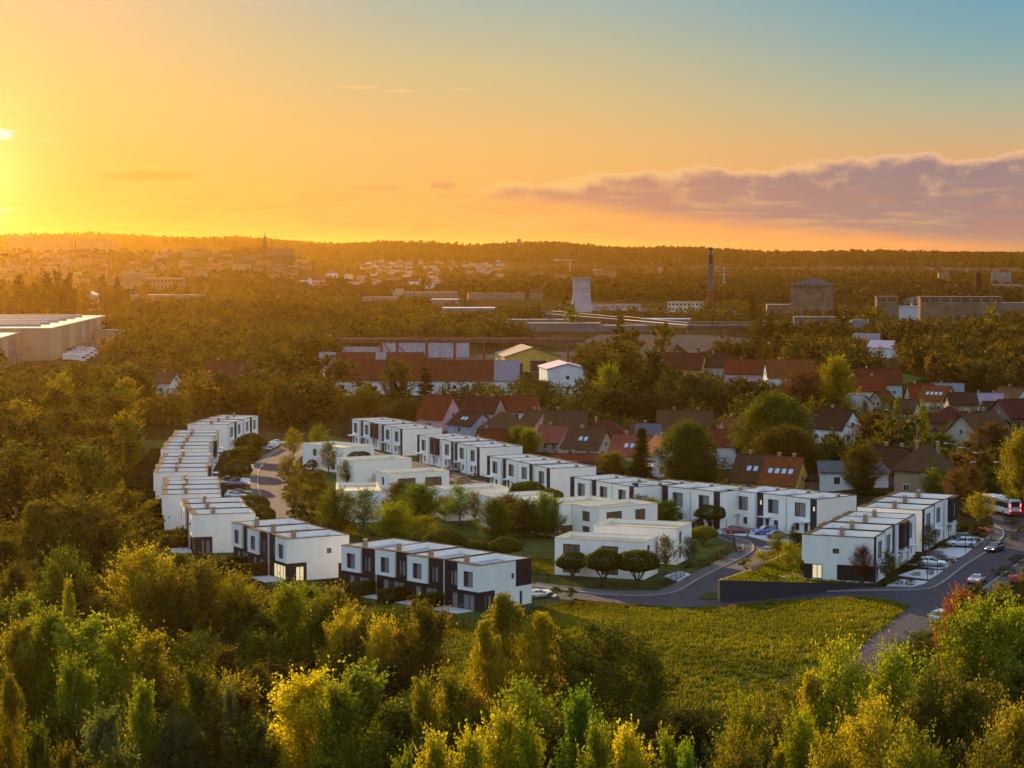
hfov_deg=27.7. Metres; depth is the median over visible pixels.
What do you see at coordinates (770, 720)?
poplar tree
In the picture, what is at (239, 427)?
terraced house
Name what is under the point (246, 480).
driveway
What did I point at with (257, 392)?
broadleaf tree
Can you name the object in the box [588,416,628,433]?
village house
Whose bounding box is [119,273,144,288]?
factory block
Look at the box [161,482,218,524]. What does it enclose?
terraced house
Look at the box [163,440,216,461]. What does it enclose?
terraced house
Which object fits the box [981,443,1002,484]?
poplar tree
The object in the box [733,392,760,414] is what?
broadleaf tree
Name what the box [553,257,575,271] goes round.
tower crane
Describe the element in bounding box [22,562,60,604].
broadleaf tree
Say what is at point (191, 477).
terraced house
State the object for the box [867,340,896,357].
pale house
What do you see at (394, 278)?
town house
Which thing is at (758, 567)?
pampas grass
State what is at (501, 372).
long barn
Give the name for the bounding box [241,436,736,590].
estate lawn
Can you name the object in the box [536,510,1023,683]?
road
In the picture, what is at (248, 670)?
birch tree
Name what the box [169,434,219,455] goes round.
terraced house
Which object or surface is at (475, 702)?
broadleaf tree
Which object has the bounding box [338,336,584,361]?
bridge
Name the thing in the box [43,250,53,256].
town house
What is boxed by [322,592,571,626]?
wire fence
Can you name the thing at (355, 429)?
terraced house
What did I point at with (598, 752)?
poplar tree
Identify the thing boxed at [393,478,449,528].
broadleaf tree
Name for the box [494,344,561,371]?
yellow hall
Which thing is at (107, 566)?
broadleaf tree
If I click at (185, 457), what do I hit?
terraced house
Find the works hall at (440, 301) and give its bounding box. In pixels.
[430,299,458,303]
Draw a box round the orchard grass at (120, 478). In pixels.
[101,443,144,550]
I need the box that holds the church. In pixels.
[261,232,294,264]
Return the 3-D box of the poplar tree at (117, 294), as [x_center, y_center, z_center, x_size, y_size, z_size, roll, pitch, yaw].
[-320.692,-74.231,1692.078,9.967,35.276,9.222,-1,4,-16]
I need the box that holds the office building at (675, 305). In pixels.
[667,301,703,311]
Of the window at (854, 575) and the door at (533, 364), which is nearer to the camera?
the window at (854, 575)
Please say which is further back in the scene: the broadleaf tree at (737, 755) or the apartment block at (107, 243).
the apartment block at (107, 243)
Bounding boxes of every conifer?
[788,523,799,544]
[858,401,869,414]
[879,394,889,413]
[886,395,894,418]
[890,396,901,418]
[915,398,930,432]
[956,514,963,531]
[971,520,979,535]
[986,515,994,532]
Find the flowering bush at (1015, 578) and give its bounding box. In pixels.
[1005,573,1022,582]
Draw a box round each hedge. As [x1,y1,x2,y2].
[127,484,153,489]
[128,488,154,497]
[128,512,162,525]
[129,480,153,484]
[131,503,161,508]
[132,467,154,473]
[132,476,153,480]
[134,493,153,498]
[135,464,155,468]
[135,472,152,476]
[136,507,161,512]
[136,517,162,530]
[138,498,161,503]
[139,460,158,464]
[141,457,159,461]
[144,454,160,458]
[147,451,160,454]
[150,448,160,450]
[152,529,183,535]
[157,535,187,548]
[215,556,249,571]
[233,561,268,577]
[289,485,396,539]
[343,579,377,597]
[376,585,410,603]
[410,591,445,609]
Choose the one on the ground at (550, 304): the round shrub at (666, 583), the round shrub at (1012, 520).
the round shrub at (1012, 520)
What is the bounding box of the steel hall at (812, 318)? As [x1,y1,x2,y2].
[793,316,835,324]
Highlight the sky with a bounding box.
[0,0,1023,251]
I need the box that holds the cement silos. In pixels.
[991,272,1010,284]
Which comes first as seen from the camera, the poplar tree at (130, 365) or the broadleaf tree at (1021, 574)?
the broadleaf tree at (1021, 574)
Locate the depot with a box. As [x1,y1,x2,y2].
[130,294,204,301]
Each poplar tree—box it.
[0,276,8,314]
[0,384,30,409]
[0,397,42,429]
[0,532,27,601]
[0,552,39,613]
[0,591,23,661]
[0,607,49,761]
[0,652,8,725]
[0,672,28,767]
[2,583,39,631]
[7,273,30,314]
[10,591,42,631]
[13,706,58,767]
[16,557,41,579]
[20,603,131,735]
[23,596,70,710]
[25,279,40,314]
[27,653,96,742]
[31,381,63,415]
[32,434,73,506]
[35,271,54,313]
[36,653,108,716]
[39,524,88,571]
[48,269,67,313]
[48,729,76,767]
[50,644,105,763]
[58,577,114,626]
[60,272,78,313]
[61,572,76,631]
[64,416,89,439]
[73,385,107,425]
[73,738,152,767]
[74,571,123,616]
[76,286,83,314]
[78,415,137,474]
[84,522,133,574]
[86,388,138,442]
[91,609,155,738]
[96,614,138,684]
[98,273,107,312]
[106,362,127,371]
[108,361,157,390]
[109,409,149,471]
[112,271,123,305]
[112,606,148,644]
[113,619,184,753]
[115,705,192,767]
[119,672,164,767]
[120,676,178,754]
[124,365,155,406]
[139,279,150,300]
[161,618,200,667]
[168,653,223,757]
[185,680,280,767]
[193,639,246,689]
[199,550,231,628]
[204,370,232,411]
[217,674,241,767]
[223,569,267,616]
[224,581,260,620]
[250,651,311,685]
[256,654,340,767]
[258,588,287,628]
[267,673,319,742]
[290,580,326,605]
[293,376,316,414]
[302,646,399,767]
[302,680,341,766]
[306,373,322,384]
[306,661,379,767]
[308,379,342,426]
[312,576,363,667]
[351,608,371,625]
[358,722,432,767]
[364,657,415,719]
[364,691,455,767]
[387,736,414,767]
[393,592,483,705]
[402,666,449,761]
[412,721,450,767]
[420,695,503,767]
[432,658,482,759]
[443,719,495,767]
[474,699,523,767]
[481,725,550,767]
[496,703,564,762]
[505,709,550,767]
[538,703,616,767]
[550,674,611,767]
[558,290,568,315]
[575,711,615,767]
[610,714,653,767]
[616,310,624,324]
[626,706,685,746]
[648,720,692,767]
[674,726,701,767]
[688,716,787,767]
[711,414,728,426]
[716,711,783,742]
[734,709,790,755]
[766,669,805,734]
[772,670,845,754]
[801,747,860,767]
[845,435,866,458]
[853,668,894,713]
[879,435,898,446]
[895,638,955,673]
[901,665,923,681]
[904,439,924,450]
[911,660,963,720]
[921,745,971,767]
[924,612,974,633]
[942,666,995,741]
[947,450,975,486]
[971,317,978,331]
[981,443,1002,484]
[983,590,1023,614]
[1014,678,1023,744]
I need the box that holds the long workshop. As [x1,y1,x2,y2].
[559,304,640,310]
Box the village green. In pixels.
[902,373,921,383]
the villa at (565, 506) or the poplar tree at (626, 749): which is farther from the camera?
the villa at (565, 506)
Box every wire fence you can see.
[264,428,338,439]
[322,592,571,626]
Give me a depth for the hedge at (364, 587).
312.46 m
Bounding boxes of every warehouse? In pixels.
[0,314,105,360]
[0,331,23,367]
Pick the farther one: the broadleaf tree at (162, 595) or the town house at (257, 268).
the town house at (257, 268)
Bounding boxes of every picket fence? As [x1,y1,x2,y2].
[400,537,553,559]
[532,568,684,590]
[709,528,735,561]
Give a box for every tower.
[571,278,592,311]
[790,278,833,315]
[874,296,898,319]
[937,273,948,280]
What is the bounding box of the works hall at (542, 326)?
[528,322,600,331]
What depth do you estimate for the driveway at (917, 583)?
306.74 m
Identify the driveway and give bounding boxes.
[241,478,249,483]
[260,444,279,449]
[664,571,689,581]
[717,528,752,535]
[748,531,792,542]
[886,579,926,586]
[898,569,942,579]
[912,556,956,569]
[934,547,971,557]
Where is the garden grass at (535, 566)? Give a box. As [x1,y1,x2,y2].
[295,472,556,575]
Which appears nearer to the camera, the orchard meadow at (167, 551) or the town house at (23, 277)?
the orchard meadow at (167, 551)
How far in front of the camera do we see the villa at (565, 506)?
378.69 m
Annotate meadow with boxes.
[114,478,172,563]
[445,599,898,715]
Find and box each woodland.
[0,246,1023,286]
[0,267,1023,313]
[0,314,353,428]
[0,334,19,538]
[96,284,545,347]
[567,315,1023,391]
[590,298,1023,335]
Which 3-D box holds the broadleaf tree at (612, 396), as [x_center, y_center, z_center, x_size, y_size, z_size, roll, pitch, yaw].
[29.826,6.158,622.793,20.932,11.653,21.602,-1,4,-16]
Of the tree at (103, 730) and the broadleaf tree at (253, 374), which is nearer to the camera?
the tree at (103, 730)
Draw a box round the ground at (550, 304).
[0,244,1023,759]
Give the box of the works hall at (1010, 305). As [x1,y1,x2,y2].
[1002,302,1023,309]
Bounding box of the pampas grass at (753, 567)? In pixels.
[748,561,758,573]
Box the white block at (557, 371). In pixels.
[538,360,586,396]
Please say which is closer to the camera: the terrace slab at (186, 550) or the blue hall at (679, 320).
the terrace slab at (186, 550)
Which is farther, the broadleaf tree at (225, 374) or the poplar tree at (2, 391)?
the broadleaf tree at (225, 374)
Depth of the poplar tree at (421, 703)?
175.21 m
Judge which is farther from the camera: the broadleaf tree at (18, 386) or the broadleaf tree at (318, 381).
the broadleaf tree at (318, 381)
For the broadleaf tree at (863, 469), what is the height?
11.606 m
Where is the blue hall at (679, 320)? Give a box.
[641,318,690,324]
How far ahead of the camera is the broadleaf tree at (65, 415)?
492.83 m
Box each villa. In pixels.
[303,441,373,472]
[336,454,411,481]
[336,482,380,521]
[375,467,448,501]
[391,285,403,294]
[433,483,508,520]
[478,491,552,528]
[531,495,616,536]
[554,531,657,579]
[572,499,657,531]
[593,518,691,564]
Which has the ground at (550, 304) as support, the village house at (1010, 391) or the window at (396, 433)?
the village house at (1010, 391)
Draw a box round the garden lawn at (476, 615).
[136,440,575,619]
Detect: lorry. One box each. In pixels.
[63,353,85,361]
[67,351,89,359]
[72,349,93,356]
[76,347,97,354]
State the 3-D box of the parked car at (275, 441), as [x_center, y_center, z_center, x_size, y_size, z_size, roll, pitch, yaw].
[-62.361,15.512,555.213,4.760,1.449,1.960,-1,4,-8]
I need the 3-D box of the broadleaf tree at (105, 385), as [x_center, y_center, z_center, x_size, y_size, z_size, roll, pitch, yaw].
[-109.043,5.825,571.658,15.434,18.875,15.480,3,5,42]
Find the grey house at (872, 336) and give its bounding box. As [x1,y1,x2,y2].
[852,333,882,348]
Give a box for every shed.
[340,347,379,351]
[766,304,799,313]
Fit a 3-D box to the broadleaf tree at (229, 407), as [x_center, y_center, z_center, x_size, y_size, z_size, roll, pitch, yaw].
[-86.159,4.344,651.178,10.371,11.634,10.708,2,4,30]
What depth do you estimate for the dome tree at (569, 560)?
327.46 m
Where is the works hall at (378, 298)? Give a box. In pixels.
[362,297,397,300]
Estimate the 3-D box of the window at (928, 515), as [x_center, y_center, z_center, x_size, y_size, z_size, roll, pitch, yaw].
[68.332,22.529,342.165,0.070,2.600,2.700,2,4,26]
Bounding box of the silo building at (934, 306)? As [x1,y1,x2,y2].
[917,296,1002,321]
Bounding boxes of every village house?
[153,370,182,394]
[203,358,247,379]
[415,392,460,431]
[446,410,489,435]
[460,394,507,418]
[475,425,512,442]
[476,408,532,433]
[497,394,541,418]
[521,407,543,429]
[534,422,568,452]
[543,407,588,427]
[553,450,609,472]
[559,425,611,452]
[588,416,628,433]
[607,431,652,466]
[629,420,679,442]
[644,432,682,477]
[656,407,713,427]
[659,342,687,363]
[663,351,706,377]
[702,425,745,468]
[704,350,730,379]
[719,414,755,428]
[723,357,763,384]
[727,450,777,486]
[757,452,809,488]
[761,357,815,387]
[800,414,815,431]
[805,473,818,490]
[809,405,862,443]
[816,460,890,490]
[843,394,874,414]
[845,374,886,397]
[850,366,903,396]
[869,390,894,408]
[870,442,912,487]
[889,396,920,418]
[891,440,956,493]
[903,381,934,398]
[917,385,953,412]
[926,402,958,434]
[934,381,963,391]
[943,392,979,410]
[943,408,1013,449]
[956,408,978,415]
[977,390,1003,410]
[979,398,999,410]
[989,396,1023,432]
[994,384,1023,398]
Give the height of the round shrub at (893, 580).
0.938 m
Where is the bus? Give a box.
[982,493,1020,514]
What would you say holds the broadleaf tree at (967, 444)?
on the ground at (550, 304)
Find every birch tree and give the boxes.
[0,695,26,766]
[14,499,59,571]
[52,564,91,604]
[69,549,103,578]
[73,756,98,767]
[77,744,92,760]
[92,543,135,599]
[114,739,146,767]
[159,661,187,702]
[164,551,197,573]
[166,632,241,674]
[172,564,199,606]
[229,612,302,680]
[241,661,288,740]
[241,664,291,758]
[294,597,318,649]
[311,758,343,767]
[350,616,373,646]
[377,628,420,707]
[393,677,450,713]
[461,618,512,714]
[462,590,538,711]
[510,610,569,715]
[607,719,625,731]
[638,736,663,767]
[765,748,787,767]
[788,667,833,763]
[819,718,876,767]
[918,676,961,743]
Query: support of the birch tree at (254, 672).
on the ground at (550, 304)
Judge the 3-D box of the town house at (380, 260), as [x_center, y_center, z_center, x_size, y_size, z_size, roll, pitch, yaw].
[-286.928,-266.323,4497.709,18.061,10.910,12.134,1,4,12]
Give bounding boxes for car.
[220,476,240,480]
[224,479,244,485]
[226,492,246,496]
[229,488,251,494]
[265,442,274,447]
[270,439,286,444]
[441,465,459,471]
[532,589,553,598]
[689,518,703,526]
[724,525,750,533]
[753,525,778,534]
[758,546,772,554]
[765,530,790,537]
[916,556,947,566]
[919,548,947,554]
[927,553,955,561]
[929,609,951,620]
[948,536,975,547]
[953,532,980,542]
[968,574,986,583]
[985,541,1004,551]
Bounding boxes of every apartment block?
[8,235,21,252]
[22,236,33,250]
[34,236,46,252]
[48,237,60,251]
[61,237,74,251]
[75,238,87,248]
[88,238,101,252]
[102,238,114,251]
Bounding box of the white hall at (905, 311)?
[898,306,916,319]
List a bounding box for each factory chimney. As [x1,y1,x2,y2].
[167,264,169,276]
[707,247,713,309]
[976,272,981,293]
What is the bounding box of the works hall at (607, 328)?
[553,325,647,331]
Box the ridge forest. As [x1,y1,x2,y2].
[0,231,1023,267]
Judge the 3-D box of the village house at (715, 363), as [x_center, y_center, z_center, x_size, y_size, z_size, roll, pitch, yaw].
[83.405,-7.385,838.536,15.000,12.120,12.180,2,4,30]
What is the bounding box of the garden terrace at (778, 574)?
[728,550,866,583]
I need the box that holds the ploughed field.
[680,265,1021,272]
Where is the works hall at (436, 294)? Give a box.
[405,292,458,296]
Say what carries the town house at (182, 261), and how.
on the ground at (550, 304)
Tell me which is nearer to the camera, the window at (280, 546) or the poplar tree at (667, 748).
the poplar tree at (667, 748)
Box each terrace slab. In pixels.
[170,547,192,553]
[251,575,284,581]
[361,594,377,598]
[394,599,410,604]
[432,605,473,613]
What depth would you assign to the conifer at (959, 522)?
360.36 m
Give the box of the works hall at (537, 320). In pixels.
[506,319,569,327]
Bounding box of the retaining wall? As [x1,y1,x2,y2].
[718,555,881,600]
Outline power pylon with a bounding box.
[718,267,729,282]
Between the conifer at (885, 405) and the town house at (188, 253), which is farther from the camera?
the town house at (188, 253)
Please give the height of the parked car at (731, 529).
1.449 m
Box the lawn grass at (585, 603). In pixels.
[343,599,640,638]
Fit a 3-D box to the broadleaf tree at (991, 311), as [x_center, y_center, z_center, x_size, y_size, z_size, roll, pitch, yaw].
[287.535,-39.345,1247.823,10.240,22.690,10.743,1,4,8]
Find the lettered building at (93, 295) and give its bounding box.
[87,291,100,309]
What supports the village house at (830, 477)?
on the ground at (550, 304)
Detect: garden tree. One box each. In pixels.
[274,452,307,485]
[278,426,304,455]
[278,476,307,508]
[306,424,335,441]
[317,438,341,475]
[332,460,358,481]
[342,485,385,531]
[408,513,442,538]
[434,494,456,521]
[438,480,476,525]
[460,488,481,524]
[551,525,568,536]
[618,458,636,474]
[631,491,648,500]
[655,533,680,573]
[678,535,698,566]
[746,548,772,567]
[766,530,795,560]
[773,541,800,567]
[848,543,877,581]
[873,549,900,584]
[920,521,939,548]
[936,466,977,504]
[955,460,988,502]
[961,491,998,525]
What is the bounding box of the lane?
[258,444,535,588]
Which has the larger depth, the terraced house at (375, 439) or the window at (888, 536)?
the terraced house at (375, 439)
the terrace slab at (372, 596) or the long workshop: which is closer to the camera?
the terrace slab at (372, 596)
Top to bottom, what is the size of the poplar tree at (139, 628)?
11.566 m
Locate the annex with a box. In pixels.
[94,329,124,347]
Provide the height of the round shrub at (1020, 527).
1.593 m
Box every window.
[235,530,238,543]
[251,536,254,549]
[262,539,264,553]
[279,544,282,558]
[347,553,354,568]
[365,556,370,571]
[381,557,388,572]
[386,429,389,439]
[395,431,398,441]
[398,478,414,486]
[399,560,404,575]
[413,563,421,578]
[422,440,425,450]
[425,476,440,486]
[432,566,437,581]
[445,444,448,454]
[451,569,456,585]
[460,448,463,458]
[464,571,472,587]
[471,450,474,461]
[493,461,497,473]
[509,464,513,476]
[522,467,526,479]
[522,567,525,580]
[539,471,543,483]
[563,525,571,532]
[563,544,579,553]
[563,569,579,572]
[578,483,584,495]
[583,511,589,521]
[583,526,589,531]
[600,486,606,497]
[601,546,617,552]
[601,569,617,574]
[606,511,621,518]
[619,489,625,498]
[635,509,644,519]
[673,492,682,505]
[699,495,708,509]
[739,496,747,510]
[768,499,778,513]
[795,502,805,516]
[834,477,839,483]
[852,566,857,579]
[878,541,880,557]
[887,534,889,549]
[903,484,908,490]
[910,522,911,537]
[926,513,929,526]
[936,507,939,522]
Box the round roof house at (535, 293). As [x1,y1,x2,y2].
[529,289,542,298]
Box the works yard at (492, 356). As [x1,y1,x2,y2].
[439,351,575,361]
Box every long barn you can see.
[319,352,424,375]
[330,360,519,394]
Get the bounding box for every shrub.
[346,593,361,600]
[362,528,380,535]
[406,534,422,540]
[454,477,471,481]
[548,586,564,597]
[564,587,578,596]
[657,579,671,584]
[681,561,694,567]
[696,558,712,566]
[713,553,728,559]
[859,488,889,494]
[891,579,903,584]
[900,559,913,569]
[904,579,915,585]
[937,541,951,548]
[990,565,1016,575]
[1004,517,1020,523]
[1007,554,1023,563]
[1009,534,1019,539]
[1011,524,1023,531]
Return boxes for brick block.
[553,275,568,279]
[596,271,615,277]
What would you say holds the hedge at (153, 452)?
on the orchard meadow at (167, 551)
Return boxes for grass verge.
[698,591,717,599]
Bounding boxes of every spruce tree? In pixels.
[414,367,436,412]
[626,427,658,478]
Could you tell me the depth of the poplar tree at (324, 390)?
610.94 m
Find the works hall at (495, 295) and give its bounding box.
[467,293,524,298]
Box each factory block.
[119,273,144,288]
[142,278,185,289]
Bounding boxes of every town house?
[0,267,11,271]
[0,272,7,279]
[1,274,18,281]
[5,258,18,266]
[7,271,21,273]
[9,261,28,271]
[12,275,27,282]
[17,260,30,270]
[19,252,29,259]
[31,263,47,273]
[39,258,48,264]
[39,271,52,279]
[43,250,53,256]
[47,258,63,268]
[47,262,57,272]
[54,254,68,261]
[58,268,67,275]
[64,249,75,255]
[64,260,74,267]
[68,278,76,288]
[72,275,82,282]
[73,271,82,274]
[76,249,90,256]
[76,255,90,264]
[78,275,92,284]
[90,256,102,263]
[94,267,108,277]
[101,260,111,269]
[101,278,115,286]
[121,266,134,272]
[131,258,140,263]
[133,264,149,271]
[141,272,155,277]
[144,263,153,270]
[152,254,161,261]
[156,258,172,265]
[157,262,166,270]
[160,249,172,257]
[178,260,190,267]
[181,263,192,269]
[182,266,198,276]
[183,250,194,256]
[194,248,208,256]
[198,268,208,276]
[207,260,218,268]
[208,254,220,260]
[214,257,233,266]
[216,262,228,270]
[219,251,231,256]
[233,260,250,270]
[242,271,253,277]
[244,252,254,259]
[253,265,265,271]
[256,258,270,266]
[268,265,278,272]
[268,270,279,278]
[277,260,286,266]
[279,265,288,272]
[281,270,293,278]
[285,267,297,275]
[288,261,298,268]
[296,259,309,263]
[299,277,311,283]
[300,265,310,269]
[311,277,324,282]
[311,281,325,285]
[326,271,337,277]
[344,273,352,278]
[348,279,362,284]
[357,275,365,280]
[359,265,365,269]
[369,263,376,268]
[370,271,377,275]
[371,278,381,284]
[375,258,383,262]
[376,263,384,267]
[377,267,386,271]
[386,276,400,281]
[390,267,399,271]
[394,263,402,267]
[398,267,406,271]
[402,273,410,276]
[405,261,412,264]
[408,278,421,284]
[425,281,434,287]
[429,273,437,277]
[431,279,441,283]
[435,259,442,263]
[475,263,483,267]
[477,267,483,272]
[493,266,501,269]
[495,262,504,266]
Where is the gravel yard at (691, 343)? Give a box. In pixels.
[576,335,750,359]
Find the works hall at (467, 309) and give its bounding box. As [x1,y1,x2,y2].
[442,307,494,313]
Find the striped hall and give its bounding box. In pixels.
[383,343,468,357]
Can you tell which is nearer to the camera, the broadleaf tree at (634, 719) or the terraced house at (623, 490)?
the broadleaf tree at (634, 719)
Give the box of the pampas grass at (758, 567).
[753,559,763,571]
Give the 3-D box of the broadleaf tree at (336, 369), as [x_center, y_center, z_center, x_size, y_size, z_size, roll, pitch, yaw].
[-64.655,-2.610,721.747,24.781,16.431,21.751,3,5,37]
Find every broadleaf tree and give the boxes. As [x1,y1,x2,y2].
[0,372,37,410]
[0,388,38,418]
[0,401,39,431]
[0,414,59,474]
[0,416,34,451]
[0,419,40,456]
[0,434,59,507]
[0,442,50,511]
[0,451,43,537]
[0,482,170,583]
[0,523,12,569]
[0,563,38,609]
[0,737,12,767]
[1,582,54,622]
[6,617,85,689]
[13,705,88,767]
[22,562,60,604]
[27,364,73,398]
[29,381,80,441]
[32,530,102,625]
[36,403,84,437]
[37,403,95,463]
[40,432,121,505]
[43,368,78,407]
[52,437,124,521]
[59,359,100,409]
[72,590,118,684]
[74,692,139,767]
[76,483,189,565]
[79,534,178,624]
[81,432,143,491]
[85,374,141,422]
[94,549,145,611]
[113,373,147,428]
[121,658,193,720]
[122,706,221,767]
[130,561,204,662]
[132,595,170,637]
[160,617,248,690]
[167,550,240,638]
[168,660,275,759]
[204,557,268,659]
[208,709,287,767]
[209,371,238,386]
[214,584,267,667]
[221,379,264,414]
[223,378,252,414]
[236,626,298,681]
[243,345,321,375]
[246,372,298,410]
[249,367,262,383]
[251,377,288,425]
[258,572,317,675]
[264,378,309,428]
[269,383,310,428]
[284,370,306,381]
[289,378,318,424]
[294,585,349,680]
[304,352,366,396]
[309,376,328,414]
[311,483,363,531]
[313,598,368,683]
[317,388,344,417]
[320,628,382,688]
[326,384,348,408]
[336,386,388,417]
[355,381,383,412]
[358,598,414,655]
[358,602,404,670]
[359,383,384,414]
[366,498,418,539]
[376,356,416,412]
[381,397,419,421]
[381,481,414,503]
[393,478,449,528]
[451,678,503,767]
[468,493,515,539]
[484,660,568,767]
[493,492,522,529]
[504,426,533,444]
[505,496,544,537]
[517,427,545,454]
[520,616,690,733]
[524,379,563,399]
[526,487,568,537]
[560,724,617,767]
[562,301,580,321]
[563,395,586,409]
[573,354,610,399]
[579,387,647,423]
[587,407,594,423]
[592,361,629,406]
[593,448,629,474]
[598,413,612,419]
[602,712,641,765]
[602,714,641,732]
[607,348,641,395]
[611,322,647,350]
[613,391,688,422]
[616,638,675,715]
[616,707,650,753]
[635,343,671,397]
[639,497,670,520]
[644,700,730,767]
[645,705,714,766]
[648,321,675,354]
[649,416,726,482]
[657,497,688,520]
[660,361,690,381]
[660,371,681,387]
[664,374,725,413]
[665,368,682,386]
[665,384,700,409]
[681,372,712,384]
[685,397,717,414]
[689,705,729,763]
[705,704,766,767]
[709,376,774,412]
[710,722,791,767]
[715,680,780,765]
[720,388,822,454]
[728,397,753,415]
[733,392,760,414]
[735,379,768,403]
[741,422,827,471]
[749,701,784,752]
[754,379,769,394]
[771,366,829,410]
[775,697,829,767]
[787,708,863,767]
[802,444,830,472]
[804,394,833,413]
[806,612,888,760]
[808,350,860,409]
[818,436,843,459]
[822,445,844,459]
[823,392,842,407]
[825,683,931,767]
[826,427,852,456]
[837,440,890,494]
[843,353,875,374]
[845,409,890,442]
[855,304,887,320]
[856,626,927,748]
[865,415,907,442]
[866,428,918,446]
[875,422,904,446]
[876,703,962,767]
[885,655,975,765]
[887,627,945,660]
[900,415,929,437]
[908,432,941,447]
[911,582,1023,742]
[914,663,1017,767]
[917,465,950,493]
[924,430,965,456]
[928,578,987,676]
[940,444,962,464]
[951,446,999,491]
[952,708,1023,767]
[956,439,976,454]
[957,417,1014,464]
[960,446,973,467]
[961,579,997,602]
[965,683,1023,767]
[968,466,1001,495]
[978,590,1023,699]
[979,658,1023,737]
[982,300,999,325]
[982,592,1015,619]
[991,578,1016,596]
[994,420,1023,515]
[995,463,1019,495]
[997,450,1013,475]
[1012,567,1023,585]
[1018,579,1023,601]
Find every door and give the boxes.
[202,540,209,552]
[237,550,247,556]
[254,557,263,562]
[274,563,284,579]
[296,566,303,580]
[349,575,368,582]
[383,579,403,588]
[415,585,436,594]
[452,592,473,609]
[485,595,491,610]
[530,361,545,370]
[812,564,821,577]
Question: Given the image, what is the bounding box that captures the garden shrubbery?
[434,363,1023,477]
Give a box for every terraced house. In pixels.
[153,465,208,499]
[155,461,211,475]
[158,458,210,463]
[159,454,210,459]
[161,443,215,465]
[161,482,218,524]
[162,488,221,529]
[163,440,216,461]
[163,450,217,475]
[163,474,218,484]
[163,477,223,496]
[167,436,218,468]
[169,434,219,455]
[172,431,222,463]
[174,428,223,457]
[180,495,245,534]
[183,500,247,547]
[188,421,235,449]
[189,506,255,553]
[196,417,242,442]
[206,415,251,440]
[217,413,258,433]
[231,517,309,561]
[247,523,327,574]
[269,528,348,581]
[341,538,418,590]
[348,417,394,443]
[360,419,407,444]
[368,421,418,449]
[375,541,461,590]
[380,423,431,452]
[391,425,441,455]
[407,547,494,602]
[415,433,464,463]
[427,435,482,466]
[441,437,495,467]
[445,552,531,611]
[452,441,506,472]
[466,443,522,476]
[485,454,540,484]
[501,456,559,489]
[517,459,577,486]
[534,463,595,496]
[570,474,632,496]
[592,477,654,498]
[612,480,679,500]
[633,479,695,519]
[662,482,728,521]
[690,484,757,527]
[727,485,791,528]
[757,488,822,532]
[786,491,855,533]
[802,526,885,582]
[815,519,899,571]
[830,513,909,568]
[842,509,917,560]
[857,500,934,551]
[870,495,944,543]
[886,490,957,538]
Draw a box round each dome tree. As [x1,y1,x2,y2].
[223,459,252,480]
[227,446,261,461]
[233,432,268,449]
[236,494,270,507]
[251,504,275,519]
[346,451,370,456]
[421,528,466,545]
[461,539,489,550]
[486,536,521,553]
[509,481,545,491]
[540,487,563,497]
[555,552,590,577]
[582,547,622,585]
[614,549,660,585]
[692,526,718,545]
[694,504,725,526]
[796,555,816,570]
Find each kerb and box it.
[257,442,576,598]
[285,450,589,591]
[538,534,753,595]
[826,524,1003,591]
[907,558,1023,652]
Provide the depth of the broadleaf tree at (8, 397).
543.08 m
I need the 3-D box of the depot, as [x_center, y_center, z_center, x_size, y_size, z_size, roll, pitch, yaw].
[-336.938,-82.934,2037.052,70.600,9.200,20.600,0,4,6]
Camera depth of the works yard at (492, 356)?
1002.41 m
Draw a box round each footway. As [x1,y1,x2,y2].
[250,442,575,600]
[286,451,535,585]
[536,535,751,594]
[843,525,1002,589]
[898,560,1023,671]
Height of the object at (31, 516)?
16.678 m

